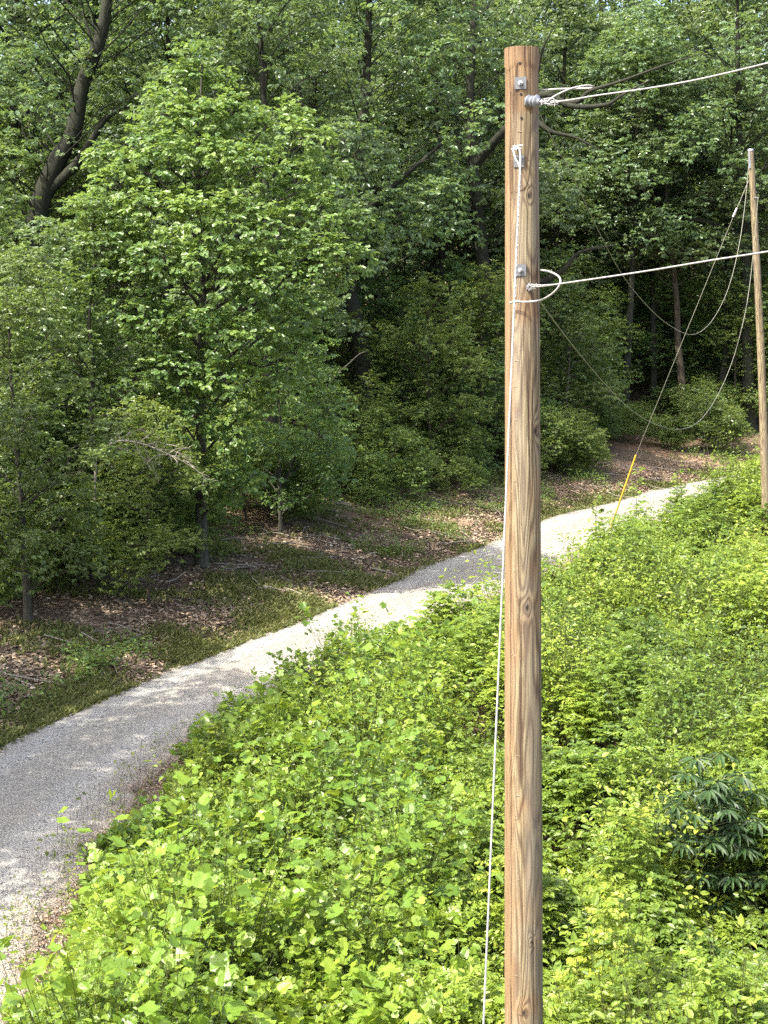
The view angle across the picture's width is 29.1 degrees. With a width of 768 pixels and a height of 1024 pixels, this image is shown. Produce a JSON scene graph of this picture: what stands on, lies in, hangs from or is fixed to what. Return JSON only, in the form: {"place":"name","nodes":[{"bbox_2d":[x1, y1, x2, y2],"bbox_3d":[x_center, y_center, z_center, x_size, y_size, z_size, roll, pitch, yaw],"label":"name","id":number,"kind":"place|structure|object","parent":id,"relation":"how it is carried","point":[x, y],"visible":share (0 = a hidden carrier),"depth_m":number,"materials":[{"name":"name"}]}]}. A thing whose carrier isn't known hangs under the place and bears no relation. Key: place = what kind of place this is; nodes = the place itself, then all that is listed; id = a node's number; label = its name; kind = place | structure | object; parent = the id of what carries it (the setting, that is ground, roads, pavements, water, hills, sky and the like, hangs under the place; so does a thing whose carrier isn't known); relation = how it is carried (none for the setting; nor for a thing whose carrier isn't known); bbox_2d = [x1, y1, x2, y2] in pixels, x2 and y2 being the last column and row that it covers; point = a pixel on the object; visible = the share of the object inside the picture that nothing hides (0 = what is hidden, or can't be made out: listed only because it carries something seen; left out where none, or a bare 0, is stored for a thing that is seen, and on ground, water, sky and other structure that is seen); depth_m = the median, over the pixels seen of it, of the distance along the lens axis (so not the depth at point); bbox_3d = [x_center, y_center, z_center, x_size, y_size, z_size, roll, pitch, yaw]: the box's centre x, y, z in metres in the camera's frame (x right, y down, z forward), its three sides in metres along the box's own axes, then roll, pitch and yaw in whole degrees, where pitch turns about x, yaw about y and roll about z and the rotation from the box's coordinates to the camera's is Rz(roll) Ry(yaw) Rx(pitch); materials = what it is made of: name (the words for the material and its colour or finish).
{"place":"outdoors","nodes":[
{"label":"outdoors","id":0,"kind":"place"},
{"bbox_2d":[0,436,759,749],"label":"verge grass","id":1,"kind":"structure","parent":0,"point":[40,713],"depth_m":33.33,"materials":[{"name":"green plant"}]},
{"bbox_2d":[0,471,760,1023],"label":"road","id":2,"kind":"structure","parent":0,"point":[36,789],"depth_m":24.11,"materials":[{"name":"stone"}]},
{"bbox_2d":[0,238,767,1023],"bbox_3d":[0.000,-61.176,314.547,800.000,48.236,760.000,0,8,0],"label":"ground","id":3,"kind":"structure","parent":0,"point":[650,450],"depth_m":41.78,"materials":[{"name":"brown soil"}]},
{"bbox_2d":[0,541,44,606],"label":"bush","id":4,"kind":"object","parent":3,"relation":"on","point":[2,591],"visible":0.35,"depth_m":30.38,"materials":[{"name":"green plant"}]},
{"bbox_2d":[0,467,58,606],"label":"bush","id":5,"kind":"object","parent":3,"relation":"on","point":[39,586],"visible":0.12,"depth_m":31.37,"materials":[{"name":"green plant"}]},
{"bbox_2d":[0,1,64,240],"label":"oak tree","id":6,"kind":"object","parent":3,"relation":"on","point":[27,17],"visible":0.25,"depth_m":56.69,"materials":[{"name":"green plant"}]},
{"bbox_2d":[0,103,87,363],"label":"forest tree","id":7,"kind":"object","parent":3,"relation":"on","point":[28,161],"visible":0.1,"depth_m":50.94,"materials":[{"name":"green plant"}]},
{"bbox_2d":[0,345,96,480],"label":"sapling","id":8,"kind":"object","parent":3,"relation":"on","point":[81,418],"visible":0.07,"depth_m":35.31,"materials":[{"name":"green plant"}]},
{"bbox_2d":[0,145,105,514],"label":"understory tree","id":9,"kind":"object","parent":3,"relation":"on","point":[4,224],"visible":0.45,"depth_m":32.63,"materials":[{"name":"green plant"}]},
{"bbox_2d":[0,243,137,623],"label":"understory tree","id":10,"kind":"object","parent":3,"relation":"on","point":[24,549],"visible":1,"depth_m":29.26,"materials":[{"name":"green plant"}]},
{"bbox_2d":[94,426,217,499],"bbox_3d":[-4.908,-0.974,30.707,2.625,1.586,1.260,3,8,20],"label":"dead branch","id":11,"kind":"object","parent":10,"relation":"attached to","point":[122,440],"visible":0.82,"depth_m":30.90,"materials":[{"name":"brown wood"}]},
{"bbox_2d":[0,215,138,481],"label":"understory tree","id":12,"kind":"object","parent":3,"relation":"on","point":[55,239],"visible":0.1,"depth_m":36.58,"materials":[{"name":"green plant"}]},
{"bbox_2d":[11,484,141,582],"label":"bush","id":13,"kind":"object","parent":3,"relation":"on","point":[96,543],"visible":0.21,"depth_m":32.62,"materials":[{"name":"green plant"}]},
{"bbox_2d":[0,0,153,252],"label":"oak tree","id":14,"kind":"object","parent":3,"relation":"on","point":[52,62],"visible":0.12,"depth_m":58.08,"materials":[{"name":"green plant"}]},
{"bbox_2d":[0,137,153,410],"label":"forest tree","id":15,"kind":"object","parent":3,"relation":"on","point":[53,201],"visible":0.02,"depth_m":52.94,"materials":[{"name":"green plant"}]},
{"bbox_2d":[12,293,145,509],"bbox_3d":[-7.865,-2.045,36.333,4.438,6.845,3.840,6,10,34],"label":"sapling","id":16,"kind":"object","parent":3,"relation":"on","point":[78,317],"visible":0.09,"depth_m":35.75,"materials":[{"name":"green plant"}]},
{"bbox_2d":[0,190,210,572],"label":"understory tree","id":17,"kind":"object","parent":3,"relation":"on","point":[88,243],"visible":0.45,"depth_m":33.87,"materials":[{"name":"green plant"}]},
{"bbox_2d":[0,0,236,407],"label":"oak tree","id":18,"kind":"object","parent":3,"relation":"on","point":[72,27],"visible":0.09,"depth_m":62.89,"materials":[{"name":"green plant"}]},
{"bbox_2d":[0,0,263,320],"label":"oak tree","id":19,"kind":"object","parent":3,"relation":"on","point":[54,177],"visible":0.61,"depth_m":48.51,"materials":[{"name":"green plant"}]},
{"bbox_2d":[80,395,218,603],"bbox_3d":[-5.129,-0.125,32.334,3.116,4.812,2.672,-7,11,-41],"label":"understory tree","id":20,"kind":"object","parent":3,"relation":"on","point":[149,532],"visible":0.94,"depth_m":31.96,"materials":[{"name":"green plant"}]},
{"bbox_2d":[19,0,299,440],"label":"oak tree","id":21,"kind":"object","parent":3,"relation":"on","point":[162,55],"visible":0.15,"depth_m":49.57,"materials":[{"name":"green plant"}]},
{"bbox_2d":[152,795,180,845],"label":"sapling","id":22,"kind":"object","parent":3,"relation":"on","point":[161,813],"visible":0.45,"depth_m":18.37,"materials":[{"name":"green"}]},
{"bbox_2d":[125,455,211,569],"bbox_3d":[-5.235,0.097,35.792,1.913,3.242,2.134,5,9,32],"label":"bush","id":23,"kind":"object","parent":3,"relation":"on","point":[171,518],"visible":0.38,"depth_m":35.75,"materials":[{"name":"green plant"}]},
{"bbox_2d":[107,141,280,433],"bbox_3d":[-6.604,-7.076,51.646,6.226,11.623,6.464,0,8,-1],"label":"forest tree","id":24,"kind":"object","parent":3,"relation":"on","point":[131,339],"visible":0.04,"depth_m":50.85,"materials":[{"name":"green plant"}]},
{"bbox_2d":[153,483,243,543],"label":"bush","id":25,"kind":"object","parent":3,"relation":"on","point":[217,519],"visible":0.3,"depth_m":37.55,"materials":[{"name":"green plant"}]},
{"bbox_2d":[154,271,282,441],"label":"sapling","id":26,"kind":"object","parent":3,"relation":"on","point":[192,345],"visible":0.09,"depth_m":50.50,"materials":[{"name":"green plant"}]},
{"bbox_2d":[203,721,235,778],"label":"sapling","id":27,"kind":"object","parent":3,"relation":"on","point":[227,753],"visible":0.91,"depth_m":21.19,"materials":[{"name":"green plant"}]},
{"bbox_2d":[89,0,350,385],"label":"oak tree","id":28,"kind":"object","parent":3,"relation":"on","point":[281,31],"visible":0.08,"depth_m":55.02,"materials":[{"name":"green plant"}]},
{"bbox_2d":[58,38,384,568],"bbox_3d":[-3.840,-4.686,35.465,7.724,13.002,6.552,0,8,0],"label":"broadleaf tree","id":29,"kind":"object","parent":3,"relation":"on","point":[222,126],"visible":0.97,"depth_m":34.08,"materials":[{"name":"green plant"}]},
{"bbox_2d":[141,90,342,407],"bbox_3d":[-5.084,-8.315,53.716,7.731,13.685,7.623,0,8,-2],"label":"forest tree","id":30,"kind":"object","parent":3,"relation":"on","point":[254,97],"visible":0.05,"depth_m":52.57,"materials":[{"name":"green plant"}]},
{"bbox_2d":[207,368,293,524],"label":"sapling","id":31,"kind":"object","parent":3,"relation":"on","point":[250,425],"visible":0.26,"depth_m":41.33,"materials":[{"name":"green plant"}]},
{"bbox_2d":[0,591,504,1023],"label":"broadleaf weeds","id":32,"kind":"object","parent":3,"relation":"on","point":[204,878],"visible":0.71,"depth_m":14.42,"materials":[{"name":"green plant"}]},
{"bbox_2d":[119,0,416,490],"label":"oak tree","id":33,"kind":"object","parent":3,"relation":"on","point":[262,14],"visible":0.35,"depth_m":45.52,"materials":[{"name":"green plant"}]},
{"bbox_2d":[206,266,359,532],"bbox_3d":[-2.760,-2.921,40.876,4.387,7.820,5.070,-7,10,-40],"label":"understory tree","id":34,"kind":"object","parent":3,"relation":"on","point":[283,442],"visible":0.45,"depth_m":40.77,"materials":[{"name":"green plant"}]},
{"bbox_2d":[248,444,349,508],"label":"bush","id":35,"kind":"object","parent":3,"relation":"on","point":[306,472],"visible":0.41,"depth_m":42.67,"materials":[{"name":"green plant"}]},
{"bbox_2d":[271,478,330,521],"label":"bush","id":36,"kind":"object","parent":3,"relation":"on","point":[308,505],"visible":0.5,"depth_m":42.64,"materials":[{"name":"green plant"}]},
{"bbox_2d":[259,356,363,513],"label":"understory tree","id":37,"kind":"object","parent":3,"relation":"on","point":[327,428],"visible":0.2,"depth_m":43.93,"materials":[{"name":"green plant"}]},
{"bbox_2d":[193,0,441,416],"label":"oak tree","id":38,"kind":"object","parent":3,"relation":"on","point":[315,90],"visible":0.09,"depth_m":63.11,"materials":[{"name":"green plant"}]},
{"bbox_2d":[277,251,381,441],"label":"sapling","id":39,"kind":"object","parent":3,"relation":"on","point":[340,378],"visible":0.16,"depth_m":53.05,"materials":[{"name":"green plant"}]},
{"bbox_2d":[292,418,372,481],"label":"bush","id":40,"kind":"object","parent":3,"relation":"on","point":[359,462],"visible":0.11,"depth_m":47.59,"materials":[{"name":"green plant"}]},
{"bbox_2d":[0,507,674,1023],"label":"verge weeds","id":41,"kind":"object","parent":3,"relation":"on","point":[86,847],"visible":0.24,"depth_m":18.61,"materials":[{"name":"green plant"}]},
{"bbox_2d":[0,459,696,752],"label":"fallen twigs","id":42,"kind":"object","parent":3,"relation":"on","point":[345,504],"visible":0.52,"depth_m":40.60,"materials":[{"name":"brown wood"}]},
{"bbox_2d":[218,0,520,467],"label":"oak tree","id":43,"kind":"object","parent":3,"relation":"on","point":[361,365],"visible":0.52,"depth_m":51.89,"materials":[{"name":"green plant"}]},
{"bbox_2d":[332,367,408,472],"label":"sapling","id":44,"kind":"object","parent":3,"relation":"on","point":[371,401],"visible":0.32,"depth_m":50.48,"materials":[{"name":"green plant"}]},
{"bbox_2d":[346,470,395,503],"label":"bush","id":45,"kind":"object","parent":3,"relation":"on","point":[364,488],"visible":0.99,"depth_m":46.82,"materials":[{"name":"green plant"}]},
{"bbox_2d":[351,405,400,488],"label":"sapling","id":46,"kind":"object","parent":3,"relation":"on","point":[369,427],"visible":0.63,"depth_m":48.44,"materials":[{"name":"green plant"}]},
{"bbox_2d":[254,0,506,313],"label":"oak tree","id":47,"kind":"object","parent":3,"relation":"on","point":[421,2],"visible":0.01,"depth_m":68.18,"materials":[{"name":"green plant"}]},
{"bbox_2d":[0,425,767,1023],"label":"weed thicket","id":48,"kind":"object","parent":3,"relation":"on","point":[612,929],"visible":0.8,"depth_m":18.70,"materials":[{"name":"green plant"}]},
{"bbox_2d":[0,413,767,717],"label":"forest herbs","id":49,"kind":"object","parent":3,"relation":"on","point":[86,658],"visible":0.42,"depth_m":41.08,"materials":[{"name":"green plant"}]},
{"bbox_2d":[324,232,446,449],"bbox_3d":[-0.010,-6.106,56.220,5.007,8.925,5.786,-5,9,-30],"label":"sapling","id":50,"kind":"object","parent":3,"relation":"on","point":[372,306],"visible":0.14,"depth_m":55.80,"materials":[{"name":"green plant"}]},
{"bbox_2d":[332,425,442,493],"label":"bush","id":51,"kind":"object","parent":3,"relation":"on","point":[379,460],"visible":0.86,"depth_m":47.83,"materials":[{"name":"green plant"}]},
{"bbox_2d":[358,382,423,482],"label":"sapling","id":52,"kind":"object","parent":3,"relation":"on","point":[384,398],"visible":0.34,"depth_m":50.02,"materials":[{"name":"green plant"}]},
{"bbox_2d":[364,377,439,482],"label":"sapling","id":53,"kind":"object","parent":3,"relation":"on","point":[401,405],"visible":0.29,"depth_m":51.06,"materials":[{"name":"green plant"}]},
{"bbox_2d":[348,286,456,435],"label":"sapling","id":54,"kind":"object","parent":3,"relation":"on","point":[391,305],"visible":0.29,"depth_m":54.94,"materials":[{"name":"green plant"}]},
{"bbox_2d":[333,152,476,392],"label":"forest tree","id":55,"kind":"object","parent":3,"relation":"on","point":[451,249],"visible":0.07,"depth_m":69.12,"materials":[{"name":"green plant"}]},
{"bbox_2d":[370,321,456,456],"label":"sapling","id":56,"kind":"object","parent":3,"relation":"on","point":[412,365],"visible":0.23,"depth_m":53.65,"materials":[{"name":"green plant"}]},
{"bbox_2d":[396,440,461,483],"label":"bush","id":57,"kind":"object","parent":3,"relation":"on","point":[435,464],"visible":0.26,"depth_m":50.74,"materials":[{"name":"green plant"}]},
{"bbox_2d":[358,271,504,482],"bbox_3d":[1.526,-4.523,51.952,5.025,7.762,4.310,4,9,24],"label":"understory tree","id":58,"kind":"object","parent":3,"relation":"on","point":[439,407],"visible":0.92,"depth_m":51.59,"materials":[{"name":"green plant"}]},
{"bbox_2d":[392,254,504,422],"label":"sapling","id":59,"kind":"object","parent":3,"relation":"on","point":[456,271],"visible":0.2,"depth_m":57.59,"materials":[{"name":"green plant"}]},
{"bbox_2d":[319,0,578,396],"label":"oak tree","id":60,"kind":"object","parent":3,"relation":"on","point":[435,258],"visible":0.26,"depth_m":61.04,"materials":[{"name":"green plant"}]},
{"bbox_2d":[398,411,499,466],"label":"bush","id":61,"kind":"object","parent":3,"relation":"on","point":[448,433],"visible":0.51,"depth_m":52.67,"materials":[{"name":"green plant"}]},
{"bbox_2d":[433,456,490,491],"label":"bush","id":62,"kind":"object","parent":3,"relation":"on","point":[466,476],"visible":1,"depth_m":50.28,"materials":[{"name":"green plant"}]},
{"bbox_2d":[419,260,548,463],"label":"understory tree","id":63,"kind":"object","parent":3,"relation":"on","point":[482,291],"visible":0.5,"depth_m":55.20,"materials":[{"name":"green plant"}]},
{"bbox_2d":[443,287,551,470],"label":"sapling","id":64,"kind":"object","parent":3,"relation":"on","point":[464,384],"visible":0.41,"depth_m":55.03,"materials":[{"name":"green plant"}]},
{"bbox_2d":[381,0,626,367],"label":"oak tree","id":65,"kind":"object","parent":3,"relation":"on","point":[581,55],"visible":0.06,"depth_m":71.56,"materials":[{"name":"green plant"}]},
{"bbox_2d":[326,0,699,454],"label":"oak tree","id":66,"kind":"object","parent":3,"relation":"on","point":[547,181],"visible":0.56,"depth_m":57.76,"materials":[{"name":"green plant"}]},
{"bbox_2d":[504,46,542,1023],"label":"utility pole","id":67,"kind":"object","parent":3,"relation":"on","point":[523,863],"visible":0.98,"depth_m":10.85,"materials":[{"name":"brown wood"}]},
{"bbox_2d":[482,148,520,1023],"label":"guy wire","id":68,"kind":"object","parent":67,"relation":"attached to","point":[506,485],"visible":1,"depth_m":10.13,"materials":[{"name":"metal"}]},
{"bbox_2d":[528,251,767,290],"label":"power line","id":69,"kind":"object","parent":67,"relation":"attached to","point":[536,285],"visible":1,"depth_m":9.63,"materials":[{"name":"metal"}]},
{"bbox_2d":[542,62,767,106],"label":"power line","id":70,"kind":"object","parent":67,"relation":"attached to","point":[554,102],"visible":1,"depth_m":9.78,"materials":[{"name":"metal"}]},
{"bbox_2d":[498,405,600,466],"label":"bush","id":71,"kind":"object","parent":3,"relation":"on","point":[564,432],"visible":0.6,"depth_m":54.97,"materials":[{"name":"green plant"}]},
{"bbox_2d":[459,0,659,398],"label":"oak tree","id":72,"kind":"object","parent":3,"relation":"on","point":[575,5],"visible":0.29,"depth_m":69.08,"materials":[{"name":"green plant"}]},
{"bbox_2d":[540,319,600,421],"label":"sapling","id":73,"kind":"object","parent":3,"relation":"on","point":[548,335],"visible":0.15,"depth_m":63.47,"materials":[{"name":"green plant"}]},
{"bbox_2d":[540,407,607,465],"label":"bush","id":74,"kind":"object","parent":3,"relation":"on","point":[583,416],"visible":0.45,"depth_m":55.89,"materials":[{"name":"green plant"}]},
{"bbox_2d":[554,425,615,471],"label":"bush","id":75,"kind":"object","parent":3,"relation":"on","point":[605,450],"visible":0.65,"depth_m":56.09,"materials":[{"name":"green plant"}]},
{"bbox_2d":[540,272,630,442],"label":"understory tree","id":76,"kind":"object","parent":3,"relation":"on","point":[582,324],"visible":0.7,"depth_m":59.35,"materials":[{"name":"green plant"}]},
{"bbox_2d":[540,240,632,419],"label":"sapling","id":77,"kind":"object","parent":3,"relation":"on","point":[560,262],"visible":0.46,"depth_m":61.67,"materials":[{"name":"green plant"}]},
{"bbox_2d":[540,264,637,389],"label":"sapling","id":78,"kind":"object","parent":3,"relation":"on","point":[592,287],"visible":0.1,"depth_m":70.94,"materials":[{"name":"green plant"}]},
{"bbox_2d":[557,283,645,412],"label":"understory tree","id":79,"kind":"object","parent":3,"relation":"on","point":[608,294],"visible":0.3,"depth_m":67.22,"materials":[{"name":"green plant"}]},
{"bbox_2d":[489,0,715,362],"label":"oak tree","id":80,"kind":"object","parent":3,"relation":"on","point":[604,4],"visible":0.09,"depth_m":81.22,"materials":[{"name":"green plant"}]},
{"bbox_2d":[550,194,663,363],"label":"forest tree","id":81,"kind":"object","parent":3,"relation":"on","point":[622,288],"visible":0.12,"depth_m":73.21,"materials":[{"name":"green plant"}]},
{"bbox_2d":[606,403,660,435],"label":"bush","id":82,"kind":"object","parent":3,"relation":"on","point":[635,421],"visible":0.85,"depth_m":64.76,"materials":[{"name":"green plant"}]},
{"bbox_2d":[539,0,731,422],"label":"forest tree","id":83,"kind":"object","parent":3,"relation":"on","point":[635,57],"visible":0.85,"depth_m":66.21,"materials":[{"name":"green plant"}]},
{"bbox_2d":[582,149,723,394],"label":"forest tree","id":84,"kind":"object","parent":3,"relation":"on","point":[696,320],"visible":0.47,"depth_m":72.06,"materials":[{"name":"green plant"}]},
{"bbox_2d":[584,71,730,415],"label":"forest tree","id":85,"kind":"object","parent":3,"relation":"on","point":[653,376],"visible":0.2,"depth_m":70.16,"materials":[{"name":"green plant"}]},
{"bbox_2d":[573,19,758,428],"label":"forest tree","id":86,"kind":"object","parent":3,"relation":"on","point":[677,321],"visible":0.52,"depth_m":67.57,"materials":[{"name":"green plant"}]},
{"bbox_2d":[631,261,702,390],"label":"sapling","id":87,"kind":"object","parent":3,"relation":"on","point":[666,319],"visible":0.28,"depth_m":75.55,"materials":[{"name":"green plant"}]},
{"bbox_2d":[574,0,767,324],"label":"oak tree","id":88,"kind":"object","parent":3,"relation":"on","point":[704,41],"visible":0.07,"depth_m":83.03,"materials":[{"name":"green plant"}]},
{"bbox_2d":[643,260,714,381],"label":"sapling","id":89,"kind":"object","parent":3,"relation":"on","point":[707,355],"visible":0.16,"depth_m":76.72,"materials":[{"name":"green plant"}]},
{"bbox_2d":[646,374,731,416],"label":"bush","id":90,"kind":"object","parent":3,"relation":"on","point":[694,379],"visible":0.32,"depth_m":70.06,"materials":[{"name":"green plant"}]},
{"bbox_2d":[656,382,722,424],"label":"bush","id":91,"kind":"object","parent":3,"relation":"on","point":[695,391],"visible":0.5,"depth_m":67.94,"materials":[{"name":"green plant"}]},
{"bbox_2d":[612,0,767,432],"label":"oak tree","id":92,"kind":"object","parent":3,"relation":"on","point":[747,377],"visible":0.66,"depth_m":67.58,"materials":[{"name":"green plant"}]},
{"bbox_2d":[633,0,767,361],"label":"oak tree","id":93,"kind":"object","parent":3,"relation":"on","point":[700,18],"visible":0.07,"depth_m":80.51,"materials":[{"name":"green plant"}]},
{"bbox_2d":[635,750,767,928],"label":"drooping leaf sapling","id":94,"kind":"object","parent":3,"relation":"on","point":[719,798],"visible":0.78,"depth_m":16.67,"materials":[{"name":"green plant"}]},
{"bbox_2d":[638,161,767,378],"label":"forest tree","id":95,"kind":"object","parent":3,"relation":"on","point":[715,275],"visible":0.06,"depth_m":78.04,"materials":[{"name":"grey plant"}]},
{"bbox_2d":[664,389,747,442],"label":"bush","id":96,"kind":"object","parent":3,"relation":"on","point":[689,419],"visible":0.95,"depth_m":64.11,"materials":[{"name":"green plant"}]},
{"bbox_2d":[645,53,767,399],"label":"forest tree","id":97,"kind":"object","parent":3,"relation":"on","point":[726,269],"visible":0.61,"depth_m":68.56,"materials":[{"name":"green plant"}]},
{"bbox_2d":[690,405,759,446],"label":"bush","id":98,"kind":"object","parent":3,"relation":"on","point":[720,432],"visible":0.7,"depth_m":64.49,"materials":[{"name":"green plant"}]},
{"bbox_2d":[690,293,767,408],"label":"sapling","id":99,"kind":"object","parent":3,"relation":"on","point":[717,315],"visible":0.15,"depth_m":71.72,"materials":[{"name":"green plant"}]},
{"bbox_2d":[691,0,767,273],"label":"oak tree","id":100,"kind":"object","parent":3,"relation":"on","point":[754,57],"visible":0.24,"depth_m":76.63,"materials":[{"name":"green plant"}]},
{"bbox_2d":[692,271,767,416],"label":"sapling","id":101,"kind":"object","parent":3,"relation":"on","point":[738,320],"visible":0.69,"depth_m":69.26,"materials":[{"name":"green plant"}]},
{"bbox_2d":[701,181,767,387],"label":"forest tree","id":102,"kind":"object","parent":3,"relation":"on","point":[763,284],"visible":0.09,"depth_m":73.12,"materials":[{"name":"green plant"}]},
{"bbox_2d":[709,296,767,416],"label":"sapling","id":103,"kind":"object","parent":3,"relation":"on","point":[756,380],"visible":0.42,"depth_m":69.75,"materials":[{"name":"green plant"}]},
{"bbox_2d":[747,149,767,543],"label":"utility pole","id":104,"kind":"object","parent":3,"relation":"on","point":[763,424],"visible":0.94,"depth_m":41.68,"materials":[{"name":"brown wood"}]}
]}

